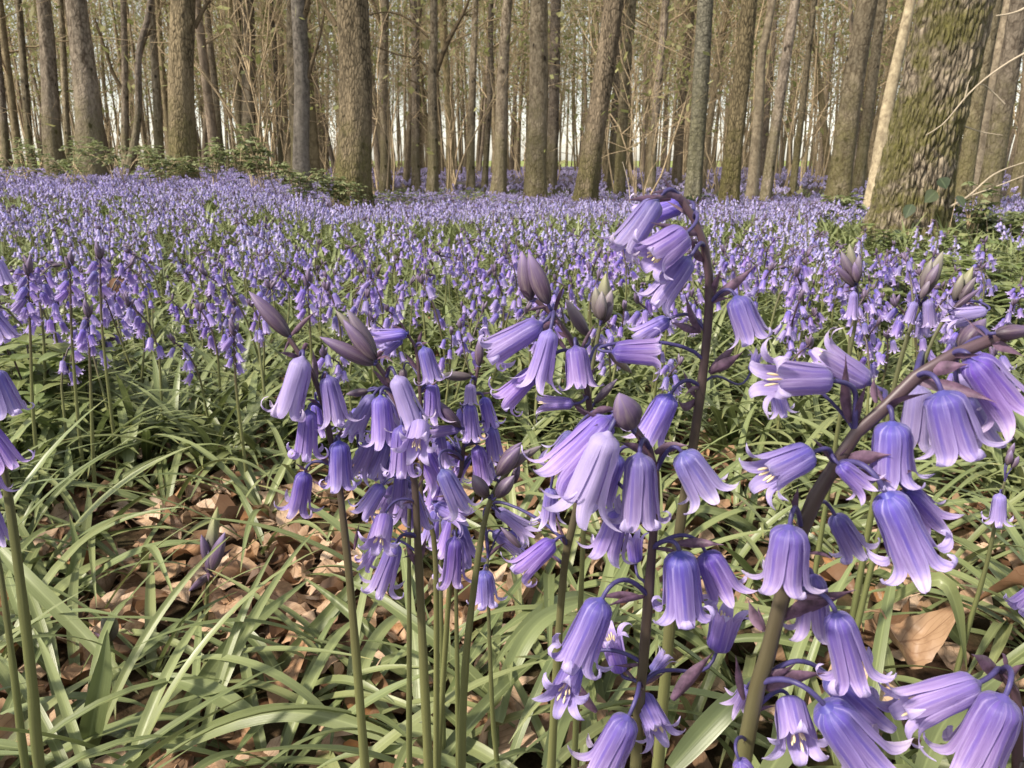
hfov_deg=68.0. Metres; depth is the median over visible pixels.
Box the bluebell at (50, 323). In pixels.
[45,290,70,389]
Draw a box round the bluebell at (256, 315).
[245,298,267,427]
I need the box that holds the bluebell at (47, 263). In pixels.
[26,260,53,290]
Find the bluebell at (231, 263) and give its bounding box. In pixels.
[211,244,237,330]
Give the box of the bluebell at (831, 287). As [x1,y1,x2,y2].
[820,270,838,324]
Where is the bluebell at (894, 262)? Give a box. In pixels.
[883,251,905,296]
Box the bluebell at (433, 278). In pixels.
[425,267,438,317]
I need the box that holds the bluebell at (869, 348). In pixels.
[846,314,886,449]
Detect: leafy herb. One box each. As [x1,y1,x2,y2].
[0,326,61,379]
[0,334,88,427]
[0,338,84,398]
[0,343,16,377]
[0,355,70,441]
[6,382,85,450]
[32,339,69,395]
[37,357,116,423]
[51,347,135,439]
[68,329,115,409]
[96,311,143,343]
[113,350,176,378]
[232,317,254,348]
[240,304,273,334]
[382,348,401,374]
[434,329,463,362]
[506,297,562,320]
[566,347,607,394]
[592,304,621,333]
[629,270,653,290]
[699,282,723,317]
[759,321,823,349]
[777,284,811,303]
[832,297,900,347]
[843,252,921,296]
[846,287,939,344]
[858,223,881,251]
[860,256,883,281]
[862,251,893,267]
[864,260,904,287]
[865,277,904,302]
[872,232,902,256]
[872,275,918,319]
[874,228,924,254]
[880,258,909,298]
[894,234,913,253]
[899,275,940,306]
[901,251,940,269]
[902,237,929,252]
[903,254,975,289]
[912,260,927,272]
[918,227,960,254]
[918,237,942,253]
[924,233,995,262]
[926,271,976,303]
[937,261,989,283]
[939,267,967,285]
[942,256,1010,271]
[942,258,974,279]
[944,251,965,278]
[944,259,983,283]
[951,267,992,290]
[961,257,1014,283]
[964,240,1007,275]
[970,297,1012,330]
[974,286,1023,317]
[977,281,1023,324]
[978,271,1021,287]
[983,261,1023,291]
[984,286,1023,322]
[986,303,1023,358]
[991,250,1011,270]
[992,288,1023,355]
[1011,246,1023,272]
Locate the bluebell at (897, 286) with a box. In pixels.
[884,283,899,328]
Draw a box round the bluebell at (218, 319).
[215,295,247,379]
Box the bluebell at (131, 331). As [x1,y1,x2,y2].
[118,307,134,353]
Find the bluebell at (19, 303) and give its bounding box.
[5,256,43,503]
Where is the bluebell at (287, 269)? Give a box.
[279,261,290,295]
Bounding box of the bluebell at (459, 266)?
[455,253,479,324]
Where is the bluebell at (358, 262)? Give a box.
[350,243,370,295]
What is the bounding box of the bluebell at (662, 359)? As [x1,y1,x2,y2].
[638,317,680,454]
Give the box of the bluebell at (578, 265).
[570,252,602,280]
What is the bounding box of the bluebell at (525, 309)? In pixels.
[480,302,531,424]
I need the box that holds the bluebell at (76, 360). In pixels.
[58,330,85,402]
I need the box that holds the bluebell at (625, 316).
[606,300,629,413]
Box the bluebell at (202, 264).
[189,246,212,309]
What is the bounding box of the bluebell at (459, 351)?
[448,302,490,424]
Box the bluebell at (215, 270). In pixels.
[209,258,235,306]
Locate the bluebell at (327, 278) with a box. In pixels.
[317,271,336,335]
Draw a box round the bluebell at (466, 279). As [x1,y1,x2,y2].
[459,271,474,325]
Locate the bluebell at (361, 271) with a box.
[350,266,382,303]
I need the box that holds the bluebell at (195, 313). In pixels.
[191,303,209,375]
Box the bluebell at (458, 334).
[455,320,481,411]
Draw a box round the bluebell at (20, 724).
[0,512,29,767]
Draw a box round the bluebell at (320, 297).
[314,287,332,348]
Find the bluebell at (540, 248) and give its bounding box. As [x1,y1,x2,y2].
[536,236,550,282]
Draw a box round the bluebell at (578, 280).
[567,252,588,325]
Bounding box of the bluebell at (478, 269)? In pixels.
[462,252,486,336]
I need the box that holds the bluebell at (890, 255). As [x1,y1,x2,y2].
[886,252,905,298]
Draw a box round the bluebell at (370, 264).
[364,239,373,285]
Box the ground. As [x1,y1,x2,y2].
[0,161,1023,767]
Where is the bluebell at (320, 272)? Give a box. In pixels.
[314,259,330,317]
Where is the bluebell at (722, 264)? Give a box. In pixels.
[717,244,752,367]
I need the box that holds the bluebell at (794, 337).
[773,313,799,350]
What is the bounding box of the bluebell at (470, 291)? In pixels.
[464,269,495,358]
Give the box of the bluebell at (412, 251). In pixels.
[393,234,417,294]
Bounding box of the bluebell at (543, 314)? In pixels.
[533,303,560,331]
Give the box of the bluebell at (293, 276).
[290,263,304,318]
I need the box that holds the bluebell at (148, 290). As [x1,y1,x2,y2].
[126,266,160,345]
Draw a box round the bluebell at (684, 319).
[674,300,702,372]
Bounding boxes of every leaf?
[0,547,138,693]
[0,712,29,760]
[40,503,72,523]
[55,627,66,643]
[58,514,81,599]
[72,684,87,701]
[74,486,92,494]
[76,630,111,767]
[87,563,117,592]
[89,589,135,610]
[100,537,117,555]
[106,575,145,592]
[107,277,128,294]
[107,505,122,524]
[107,548,132,560]
[117,610,144,623]
[131,500,163,528]
[134,553,164,570]
[137,448,158,458]
[147,744,197,767]
[150,673,251,713]
[151,579,308,761]
[156,648,165,655]
[167,703,405,753]
[176,463,199,482]
[177,629,217,655]
[181,453,192,464]
[185,484,200,501]
[186,730,218,759]
[188,651,202,673]
[192,491,216,504]
[195,471,210,490]
[196,578,234,611]
[219,465,244,498]
[226,610,268,627]
[227,672,241,686]
[234,567,246,576]
[237,524,257,548]
[243,491,273,510]
[245,545,266,562]
[255,430,265,445]
[256,516,275,523]
[257,478,270,491]
[259,581,297,602]
[261,489,309,526]
[262,474,275,485]
[262,505,275,520]
[273,568,304,587]
[276,601,304,617]
[277,548,382,669]
[287,434,294,444]
[296,549,314,569]
[296,611,331,635]
[301,535,321,555]
[310,457,328,478]
[311,491,329,506]
[313,488,330,495]
[316,590,340,622]
[320,662,343,692]
[323,561,344,575]
[328,490,354,515]
[337,739,376,754]
[368,656,391,717]
[371,650,384,662]
[375,605,392,616]
[385,631,401,641]
[394,737,422,767]
[399,564,402,586]
[428,579,446,603]
[459,612,484,628]
[463,476,479,500]
[470,434,484,447]
[473,525,491,539]
[478,700,536,767]
[494,598,587,722]
[509,560,557,590]
[542,604,619,767]
[545,527,567,533]
[587,557,601,579]
[596,694,644,733]
[621,677,659,694]
[623,602,637,633]
[666,677,750,767]
[685,640,707,664]
[690,515,708,528]
[751,627,780,647]
[759,691,828,767]
[775,645,785,660]
[809,471,821,480]
[812,631,865,663]
[816,661,897,700]
[823,557,832,563]
[830,478,852,498]
[864,606,954,668]
[865,572,966,670]
[871,579,926,610]
[873,593,919,625]
[890,644,898,649]
[900,595,921,611]
[915,676,1001,767]
[921,606,960,645]
[938,602,982,623]
[979,565,1023,601]
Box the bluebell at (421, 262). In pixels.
[410,247,432,296]
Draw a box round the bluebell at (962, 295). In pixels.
[825,267,990,752]
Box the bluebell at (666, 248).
[592,176,781,767]
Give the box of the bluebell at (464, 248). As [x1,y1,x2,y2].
[452,237,476,306]
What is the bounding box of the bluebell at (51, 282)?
[12,263,62,334]
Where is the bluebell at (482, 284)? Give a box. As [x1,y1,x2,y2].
[469,274,487,308]
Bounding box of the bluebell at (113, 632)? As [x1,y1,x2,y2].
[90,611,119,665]
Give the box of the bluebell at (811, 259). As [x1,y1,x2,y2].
[793,245,817,304]
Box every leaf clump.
[0,463,192,607]
[0,486,199,603]
[0,518,372,680]
[0,520,258,720]
[0,529,351,767]
[0,536,193,689]
[0,536,275,767]
[0,549,318,767]
[0,591,277,745]
[4,443,164,597]
[5,387,200,478]
[6,378,194,426]
[6,436,71,562]
[7,493,199,600]
[15,428,89,450]
[16,471,89,517]
[18,415,197,486]
[18,445,163,524]
[20,441,280,512]
[28,446,190,677]
[50,341,245,489]
[62,561,478,756]
[63,430,237,488]
[73,617,439,767]
[90,483,331,554]
[92,659,550,767]
[119,408,324,470]
[127,365,269,431]
[132,434,357,571]
[149,534,629,767]
[168,400,278,469]
[169,595,474,765]
[177,559,516,767]
[184,414,369,469]
[188,446,417,516]
[192,410,328,447]
[200,485,515,611]
[223,396,423,430]
[238,612,681,767]
[252,419,461,540]
[262,384,441,491]
[262,419,332,489]
[274,366,385,466]
[277,357,495,420]
[283,523,476,767]
[290,578,577,696]
[291,474,547,540]
[310,354,462,408]
[312,453,533,577]
[313,428,548,528]
[317,629,559,767]
[318,424,369,455]
[329,555,663,767]
[343,440,665,576]
[360,410,562,526]
[361,442,572,533]
[385,358,553,436]
[404,472,631,647]
[405,460,538,554]
[415,419,560,460]
[425,394,471,496]
[428,376,581,427]
[429,561,871,742]
[438,472,677,610]
[441,649,547,767]
[445,365,577,424]
[447,522,761,766]
[455,356,570,417]
[459,353,648,471]
[469,497,770,751]
[470,558,772,719]
[482,399,623,450]
[490,456,786,656]
[499,424,619,497]
[500,442,676,685]
[508,556,807,767]
[526,386,665,510]
[527,388,749,500]
[538,357,635,415]
[538,420,725,521]
[546,385,654,450]
[546,552,925,767]
[554,440,808,652]
[565,523,833,761]
[568,466,755,558]
[577,525,887,734]
[580,385,801,458]
[584,592,949,767]
[597,673,778,755]
[605,362,781,446]
[608,363,721,441]
[613,401,747,486]
[614,377,691,427]
[620,398,869,524]
[620,475,839,609]
[621,430,819,473]
[640,348,723,407]
[648,340,831,415]
[655,567,954,731]
[659,451,1023,552]
[660,415,953,545]
[661,602,1023,764]
[664,460,891,631]
[668,566,895,767]
[680,380,760,431]
[682,403,859,453]
[697,644,1010,767]
[698,441,870,494]
[717,456,1023,631]
[727,413,942,542]
[732,412,1001,492]
[738,344,886,440]
[743,417,935,515]
[750,382,925,488]
[761,446,983,557]
[771,533,911,767]
[772,480,1023,540]
[801,387,903,442]
[809,474,1023,579]
[814,662,912,764]
[825,403,934,491]
[831,446,1021,515]
[832,380,903,419]
[871,550,1021,673]
[872,475,1023,561]
[897,384,1011,499]
[916,444,1022,537]
[920,460,1023,498]
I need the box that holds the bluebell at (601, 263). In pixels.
[580,246,604,343]
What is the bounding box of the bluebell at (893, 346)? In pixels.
[862,329,900,440]
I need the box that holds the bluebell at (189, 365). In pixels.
[166,333,212,442]
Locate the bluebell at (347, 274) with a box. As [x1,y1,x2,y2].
[342,262,356,298]
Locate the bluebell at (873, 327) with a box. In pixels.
[858,315,881,360]
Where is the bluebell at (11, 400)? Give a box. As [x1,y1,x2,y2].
[0,312,44,767]
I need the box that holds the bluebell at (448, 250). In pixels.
[441,238,460,311]
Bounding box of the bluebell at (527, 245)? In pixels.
[510,241,533,293]
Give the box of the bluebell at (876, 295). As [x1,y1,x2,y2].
[862,273,884,340]
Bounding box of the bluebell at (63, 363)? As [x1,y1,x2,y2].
[56,329,87,445]
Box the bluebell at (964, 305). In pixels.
[947,274,981,319]
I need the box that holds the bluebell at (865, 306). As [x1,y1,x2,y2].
[845,287,872,353]
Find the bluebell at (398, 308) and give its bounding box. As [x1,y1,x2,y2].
[389,276,416,328]
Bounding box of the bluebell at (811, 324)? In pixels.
[792,307,827,361]
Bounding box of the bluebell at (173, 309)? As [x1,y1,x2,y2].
[165,293,200,373]
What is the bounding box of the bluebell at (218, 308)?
[203,285,227,321]
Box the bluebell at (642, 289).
[637,282,652,319]
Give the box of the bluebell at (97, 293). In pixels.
[95,276,116,341]
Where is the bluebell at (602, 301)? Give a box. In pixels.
[571,273,613,767]
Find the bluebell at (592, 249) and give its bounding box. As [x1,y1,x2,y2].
[570,247,596,296]
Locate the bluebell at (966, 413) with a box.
[720,317,1023,767]
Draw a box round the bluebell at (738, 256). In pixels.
[731,242,755,279]
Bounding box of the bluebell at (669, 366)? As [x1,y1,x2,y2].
[653,354,685,448]
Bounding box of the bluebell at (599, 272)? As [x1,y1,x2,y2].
[587,269,601,379]
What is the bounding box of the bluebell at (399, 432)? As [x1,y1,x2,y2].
[320,309,437,767]
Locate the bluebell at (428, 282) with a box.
[414,268,436,346]
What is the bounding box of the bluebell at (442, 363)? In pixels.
[438,326,460,423]
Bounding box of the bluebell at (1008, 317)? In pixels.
[992,298,1023,355]
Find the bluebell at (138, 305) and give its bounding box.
[121,290,155,399]
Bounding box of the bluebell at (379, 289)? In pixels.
[359,268,384,384]
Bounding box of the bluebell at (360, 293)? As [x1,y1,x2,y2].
[354,277,374,326]
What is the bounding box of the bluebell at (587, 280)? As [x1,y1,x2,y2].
[578,261,597,346]
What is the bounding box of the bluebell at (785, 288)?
[766,246,812,347]
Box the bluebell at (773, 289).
[767,271,780,310]
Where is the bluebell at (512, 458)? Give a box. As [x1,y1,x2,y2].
[457,442,541,767]
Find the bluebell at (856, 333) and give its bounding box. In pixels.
[845,295,867,357]
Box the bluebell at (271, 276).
[263,260,276,289]
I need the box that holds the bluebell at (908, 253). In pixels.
[906,247,917,293]
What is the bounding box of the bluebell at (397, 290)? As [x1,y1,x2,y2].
[393,279,408,328]
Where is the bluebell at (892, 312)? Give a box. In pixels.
[881,293,935,445]
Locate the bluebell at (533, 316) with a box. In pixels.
[524,309,542,427]
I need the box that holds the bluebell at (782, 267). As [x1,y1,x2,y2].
[779,265,810,315]
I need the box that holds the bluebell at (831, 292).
[822,275,840,310]
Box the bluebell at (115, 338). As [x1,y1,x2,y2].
[96,333,124,360]
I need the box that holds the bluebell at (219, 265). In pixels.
[209,253,230,310]
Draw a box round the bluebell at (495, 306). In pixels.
[484,263,510,403]
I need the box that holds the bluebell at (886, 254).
[876,249,895,310]
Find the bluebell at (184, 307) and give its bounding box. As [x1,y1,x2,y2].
[182,299,199,345]
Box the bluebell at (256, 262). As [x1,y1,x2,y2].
[241,250,262,299]
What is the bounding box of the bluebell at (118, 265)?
[115,256,138,299]
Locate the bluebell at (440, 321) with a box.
[416,273,453,411]
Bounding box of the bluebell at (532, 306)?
[525,296,536,341]
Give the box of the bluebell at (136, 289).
[126,262,153,351]
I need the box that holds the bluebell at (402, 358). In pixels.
[369,311,407,367]
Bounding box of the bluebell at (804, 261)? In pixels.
[784,257,815,313]
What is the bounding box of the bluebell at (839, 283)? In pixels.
[827,271,843,319]
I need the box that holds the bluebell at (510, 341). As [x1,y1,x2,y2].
[478,252,631,767]
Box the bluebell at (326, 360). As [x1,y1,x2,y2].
[317,344,356,455]
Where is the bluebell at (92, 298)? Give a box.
[81,273,98,327]
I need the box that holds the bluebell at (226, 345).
[218,317,248,490]
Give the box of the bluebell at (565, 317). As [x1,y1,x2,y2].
[550,298,568,356]
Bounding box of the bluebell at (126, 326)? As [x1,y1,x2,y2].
[95,293,139,385]
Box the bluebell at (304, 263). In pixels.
[290,247,308,314]
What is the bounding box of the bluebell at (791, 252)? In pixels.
[776,248,796,295]
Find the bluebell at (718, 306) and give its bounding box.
[703,271,726,310]
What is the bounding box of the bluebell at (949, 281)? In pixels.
[937,265,961,333]
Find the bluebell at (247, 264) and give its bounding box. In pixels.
[242,255,254,311]
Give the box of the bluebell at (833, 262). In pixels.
[816,249,840,295]
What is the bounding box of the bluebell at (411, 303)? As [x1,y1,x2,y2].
[408,292,420,349]
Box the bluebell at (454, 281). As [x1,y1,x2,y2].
[441,261,463,318]
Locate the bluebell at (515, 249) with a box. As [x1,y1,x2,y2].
[511,237,519,263]
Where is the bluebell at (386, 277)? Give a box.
[382,255,401,303]
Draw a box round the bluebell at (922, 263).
[914,251,936,297]
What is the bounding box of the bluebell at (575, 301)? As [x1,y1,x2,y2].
[550,274,584,343]
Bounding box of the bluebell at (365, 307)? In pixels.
[358,288,382,396]
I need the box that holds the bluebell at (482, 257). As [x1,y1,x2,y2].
[467,248,485,287]
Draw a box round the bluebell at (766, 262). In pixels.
[756,236,782,311]
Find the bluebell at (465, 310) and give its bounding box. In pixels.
[457,301,475,360]
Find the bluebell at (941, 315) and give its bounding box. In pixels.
[923,270,977,337]
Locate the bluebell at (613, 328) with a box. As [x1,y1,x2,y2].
[587,317,617,390]
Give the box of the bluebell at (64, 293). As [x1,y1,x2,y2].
[52,250,86,481]
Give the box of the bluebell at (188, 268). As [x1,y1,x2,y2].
[182,252,204,299]
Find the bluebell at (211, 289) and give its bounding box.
[198,267,273,397]
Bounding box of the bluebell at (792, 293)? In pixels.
[783,266,810,401]
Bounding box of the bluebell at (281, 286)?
[275,273,306,338]
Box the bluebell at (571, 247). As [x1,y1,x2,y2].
[568,229,590,306]
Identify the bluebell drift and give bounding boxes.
[0,181,1023,328]
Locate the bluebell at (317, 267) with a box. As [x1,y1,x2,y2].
[306,265,324,296]
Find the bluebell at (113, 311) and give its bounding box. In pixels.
[102,293,132,360]
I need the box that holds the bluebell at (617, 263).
[611,248,638,331]
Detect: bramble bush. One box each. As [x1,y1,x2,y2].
[0,136,123,192]
[0,137,75,192]
[57,139,176,185]
[128,139,204,191]
[166,137,271,194]
[218,123,275,192]
[265,161,335,203]
[314,174,368,208]
[361,189,395,208]
[373,188,417,208]
[421,183,496,204]
[506,197,549,206]
[684,193,714,206]
[800,192,868,223]
[953,181,1001,236]
[953,204,1023,238]
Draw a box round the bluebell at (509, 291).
[498,242,518,323]
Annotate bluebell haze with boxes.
[0,165,1019,195]
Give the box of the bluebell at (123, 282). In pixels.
[116,273,144,314]
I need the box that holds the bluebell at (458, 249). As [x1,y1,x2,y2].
[456,236,469,316]
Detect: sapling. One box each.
[0,0,72,164]
[4,1,116,162]
[4,11,100,110]
[4,55,60,145]
[7,0,114,167]
[16,0,169,166]
[39,13,201,166]
[47,0,336,179]
[52,0,225,169]
[93,5,230,166]
[102,0,427,180]
[115,0,446,182]
[135,0,335,177]
[159,0,528,194]
[160,1,336,150]
[165,0,283,148]
[204,0,397,163]
[216,7,401,180]
[241,0,418,184]
[333,12,451,179]
[371,0,633,194]
[372,35,456,175]
[419,0,681,181]
[429,10,587,180]
[447,0,830,193]
[485,0,829,196]
[516,0,650,167]
[551,0,852,166]
[584,0,877,195]
[634,1,764,179]
[635,0,801,188]
[637,0,895,193]
[648,71,725,167]
[659,51,733,169]
[687,5,840,182]
[719,0,912,187]
[768,47,901,181]
[792,10,915,138]
[960,86,1020,148]
[962,62,1022,136]
[1001,5,1021,136]
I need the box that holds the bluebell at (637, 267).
[623,248,641,307]
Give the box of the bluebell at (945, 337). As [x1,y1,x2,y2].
[932,304,953,376]
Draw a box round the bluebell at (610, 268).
[596,251,621,278]
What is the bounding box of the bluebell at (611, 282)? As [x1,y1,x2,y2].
[610,259,623,309]
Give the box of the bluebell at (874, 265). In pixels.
[866,248,892,293]
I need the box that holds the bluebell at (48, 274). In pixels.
[39,269,63,316]
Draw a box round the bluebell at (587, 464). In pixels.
[521,393,756,767]
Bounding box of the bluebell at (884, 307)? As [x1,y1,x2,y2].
[870,292,893,337]
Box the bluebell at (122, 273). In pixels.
[103,255,137,338]
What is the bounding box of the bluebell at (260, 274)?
[258,257,275,307]
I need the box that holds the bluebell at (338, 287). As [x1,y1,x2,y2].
[322,269,343,337]
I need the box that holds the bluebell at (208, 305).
[201,291,220,361]
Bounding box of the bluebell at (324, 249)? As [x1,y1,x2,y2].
[303,239,328,273]
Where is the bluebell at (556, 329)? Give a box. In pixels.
[528,318,563,431]
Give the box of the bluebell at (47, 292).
[12,253,55,409]
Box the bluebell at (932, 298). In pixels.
[930,293,943,348]
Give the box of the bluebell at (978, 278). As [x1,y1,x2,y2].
[976,260,999,322]
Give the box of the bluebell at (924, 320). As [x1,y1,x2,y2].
[849,251,943,619]
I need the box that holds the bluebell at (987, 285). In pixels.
[972,262,995,320]
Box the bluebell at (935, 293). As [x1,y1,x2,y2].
[929,281,954,331]
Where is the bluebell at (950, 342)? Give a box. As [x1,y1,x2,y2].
[941,328,974,362]
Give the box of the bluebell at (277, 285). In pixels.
[271,268,296,347]
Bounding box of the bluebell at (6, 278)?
[0,259,23,511]
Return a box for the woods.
[0,0,1023,179]
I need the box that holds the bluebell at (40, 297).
[25,270,53,334]
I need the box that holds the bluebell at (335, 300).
[321,281,345,388]
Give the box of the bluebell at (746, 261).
[737,252,760,301]
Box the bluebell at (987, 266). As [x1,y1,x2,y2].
[972,248,995,321]
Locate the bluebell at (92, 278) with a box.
[81,240,119,468]
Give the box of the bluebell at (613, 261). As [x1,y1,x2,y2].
[605,251,629,299]
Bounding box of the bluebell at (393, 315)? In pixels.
[383,304,403,364]
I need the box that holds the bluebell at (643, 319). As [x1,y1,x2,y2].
[625,292,662,398]
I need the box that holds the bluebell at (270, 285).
[251,279,275,441]
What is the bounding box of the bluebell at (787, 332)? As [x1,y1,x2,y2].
[773,289,809,429]
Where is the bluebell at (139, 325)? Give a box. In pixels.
[121,293,167,437]
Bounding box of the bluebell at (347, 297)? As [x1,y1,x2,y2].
[340,281,363,315]
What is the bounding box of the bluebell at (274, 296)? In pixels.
[262,283,280,328]
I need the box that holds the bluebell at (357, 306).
[345,265,385,387]
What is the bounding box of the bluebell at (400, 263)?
[396,246,404,298]
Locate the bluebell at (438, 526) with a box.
[421,486,473,767]
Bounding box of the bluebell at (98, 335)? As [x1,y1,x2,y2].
[83,317,118,446]
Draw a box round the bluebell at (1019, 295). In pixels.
[1005,277,1023,323]
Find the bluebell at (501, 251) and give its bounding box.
[495,240,513,295]
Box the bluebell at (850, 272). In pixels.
[804,244,864,652]
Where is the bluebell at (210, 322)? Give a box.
[194,302,223,424]
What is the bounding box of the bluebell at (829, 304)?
[825,288,846,323]
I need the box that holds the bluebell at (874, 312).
[839,284,889,385]
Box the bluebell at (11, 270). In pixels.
[9,269,52,319]
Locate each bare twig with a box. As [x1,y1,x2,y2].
[622,162,630,203]
[926,53,1023,134]
[949,162,1023,207]
[965,84,1004,134]
[996,7,1023,15]
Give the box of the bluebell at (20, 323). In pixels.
[0,306,35,352]
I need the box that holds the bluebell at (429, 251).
[416,241,434,287]
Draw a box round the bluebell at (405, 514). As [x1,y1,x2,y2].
[387,475,440,767]
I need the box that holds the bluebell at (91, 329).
[72,298,101,514]
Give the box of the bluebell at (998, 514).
[953,443,1019,672]
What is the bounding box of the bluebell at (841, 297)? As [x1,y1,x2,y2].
[826,283,859,338]
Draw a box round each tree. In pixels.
[0,0,120,174]
[0,1,59,80]
[0,46,10,170]
[0,125,14,175]
[1,0,31,86]
[1,0,71,152]
[1,18,96,77]
[2,3,36,57]
[3,0,38,127]
[3,0,61,112]
[3,1,129,95]
[3,2,52,115]
[4,0,73,139]
[5,0,110,117]
[5,3,71,153]
[7,0,68,132]
[9,3,59,113]
[12,0,159,47]
[15,0,37,175]
[15,0,166,93]
[16,0,129,97]
[25,0,137,88]
[31,2,103,116]
[35,4,116,139]
[36,0,68,178]
[38,0,145,45]
[52,0,133,144]
[55,20,107,154]
[57,0,72,167]
[61,3,118,119]
[65,0,108,177]
[66,0,168,124]
[66,0,229,163]
[91,0,152,164]
[93,0,128,167]
[93,0,145,114]
[95,2,200,120]
[98,1,202,61]
[99,3,167,166]
[103,2,232,107]
[103,122,113,173]
[111,0,264,92]
[123,0,153,175]
[130,35,231,168]
[131,0,232,159]
[131,2,202,117]
[136,1,229,126]
[143,0,220,167]
[144,0,312,66]
[147,1,231,169]
[149,2,164,176]
[156,0,269,173]
[160,0,274,159]
[162,4,221,132]
[166,0,216,188]
[166,2,285,92]
[195,0,285,172]
[195,0,337,133]
[195,3,261,134]
[202,6,232,166]
[203,0,224,169]
[228,3,331,168]
[233,0,241,172]
[240,0,255,177]
[254,0,290,177]
[255,5,336,178]
[255,13,332,114]
[256,0,338,175]
[256,0,376,87]
[256,0,405,192]
[259,5,317,154]
[266,0,335,191]
[268,0,286,181]
[270,0,429,185]
[286,0,293,184]
[291,0,324,190]
[307,6,338,169]
[312,0,337,165]
[312,1,338,124]
[313,10,405,76]
[318,0,393,112]
[319,0,374,210]
[321,0,452,94]
[326,5,400,112]
[331,0,429,168]
[369,0,389,194]
[369,0,408,108]
[369,0,448,52]
[369,0,479,201]
[371,0,478,163]
[371,0,598,193]
[372,0,469,186]
[372,1,515,171]
[374,1,482,169]
[378,3,455,102]
[378,6,456,171]
[389,0,427,157]
[390,0,460,109]
[391,22,444,143]
[398,0,510,173]
[399,0,526,178]
[407,14,482,168]
[410,0,421,193]
[423,0,498,168]
[424,0,548,171]
[426,1,478,132]
[427,9,461,166]
[439,3,481,165]
[442,0,529,175]
[444,0,494,169]
[451,0,529,175]
[453,2,525,118]
[455,12,512,124]
[465,0,478,193]
[465,0,593,176]
[467,2,565,168]
[477,0,529,133]
[478,0,582,175]
[481,0,493,193]
[489,0,511,201]
[490,0,753,191]
[495,0,586,118]
[495,12,579,131]
[500,2,587,112]
[508,0,584,122]
[509,0,599,75]
[510,0,588,122]
[512,2,590,173]
[516,2,597,139]
[522,0,547,198]
[546,0,560,194]
[549,0,659,181]
[560,0,590,168]
[560,0,693,191]
[560,0,694,189]
[561,0,610,146]
[561,7,598,160]
[562,0,600,112]
[563,2,657,88]
[565,24,612,129]
[566,3,673,109]
[570,0,623,210]
[575,11,672,118]
[577,0,678,174]
[581,0,678,183]
[585,0,714,176]
[592,0,732,108]
[605,0,626,194]
[612,0,636,201]
[626,0,809,187]
[632,0,671,167]
[633,2,676,130]
[634,4,677,171]
[635,0,765,179]
[635,1,731,171]
[635,8,678,156]
[635,14,649,166]
[636,0,783,190]
[639,35,679,165]
[640,1,735,113]
[640,22,737,122]
[645,0,669,194]
[652,0,807,111]
[663,1,757,110]
[664,0,766,135]
[670,0,785,103]
[683,0,713,202]
[708,26,738,123]
[711,0,843,118]
[714,1,833,181]
[717,0,757,210]
[718,49,757,134]
[721,0,791,114]
[722,18,752,167]
[728,0,833,179]
[728,1,828,132]
[730,0,826,97]
[742,31,787,164]
[745,0,775,208]
[749,20,813,126]
[752,2,838,164]
[757,0,847,182]
[757,0,898,177]
[758,0,799,202]
[770,0,855,177]
[771,2,836,170]
[773,0,833,147]
[787,0,817,196]
[788,0,905,170]
[790,0,917,184]
[794,8,847,166]
[798,0,915,131]
[802,0,917,83]
[808,1,903,112]
[812,1,915,144]
[820,0,853,123]
[820,3,916,104]
[822,0,877,207]
[826,0,914,175]
[843,0,907,143]
[851,0,886,198]
[859,0,996,251]
[863,0,915,210]
[867,0,1001,80]
[954,0,1002,207]
[972,0,1009,201]
[973,0,1023,209]
[1000,16,1018,173]
[1004,65,1021,179]
[1004,84,1019,174]
[1006,107,1023,200]
[1012,55,1023,168]
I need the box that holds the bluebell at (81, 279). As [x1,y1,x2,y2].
[66,266,88,330]
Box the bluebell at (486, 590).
[466,507,540,767]
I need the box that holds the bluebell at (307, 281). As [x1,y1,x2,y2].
[290,268,320,396]
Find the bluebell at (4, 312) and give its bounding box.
[0,301,10,322]
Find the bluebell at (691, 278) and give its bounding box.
[683,273,699,360]
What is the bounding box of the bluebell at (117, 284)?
[103,281,123,330]
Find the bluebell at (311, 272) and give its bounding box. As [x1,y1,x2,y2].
[304,267,315,337]
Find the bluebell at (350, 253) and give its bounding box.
[345,244,372,319]
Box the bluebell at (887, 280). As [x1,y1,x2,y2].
[861,257,894,322]
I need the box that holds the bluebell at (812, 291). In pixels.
[804,279,815,332]
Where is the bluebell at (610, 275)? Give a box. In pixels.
[596,242,621,319]
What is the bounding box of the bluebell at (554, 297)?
[544,288,565,383]
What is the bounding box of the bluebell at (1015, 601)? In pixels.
[1003,588,1023,616]
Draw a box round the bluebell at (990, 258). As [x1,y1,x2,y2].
[967,236,997,297]
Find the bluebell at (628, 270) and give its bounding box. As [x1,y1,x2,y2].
[621,257,635,308]
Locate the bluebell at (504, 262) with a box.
[492,254,508,314]
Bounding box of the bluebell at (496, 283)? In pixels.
[486,261,506,328]
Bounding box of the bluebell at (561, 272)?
[554,262,564,292]
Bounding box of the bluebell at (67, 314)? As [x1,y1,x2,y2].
[51,286,83,339]
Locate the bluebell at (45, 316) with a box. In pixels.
[21,293,53,338]
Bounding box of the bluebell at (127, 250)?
[123,248,167,328]
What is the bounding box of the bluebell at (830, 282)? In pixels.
[814,264,835,343]
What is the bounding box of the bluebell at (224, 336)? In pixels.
[220,308,236,388]
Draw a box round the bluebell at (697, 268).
[686,250,704,299]
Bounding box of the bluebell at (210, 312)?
[198,297,217,385]
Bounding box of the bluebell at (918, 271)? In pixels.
[907,267,940,349]
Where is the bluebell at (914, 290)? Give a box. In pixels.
[887,281,919,368]
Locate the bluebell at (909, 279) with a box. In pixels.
[893,252,930,369]
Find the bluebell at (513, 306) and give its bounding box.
[491,282,524,379]
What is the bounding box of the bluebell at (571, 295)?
[563,275,581,330]

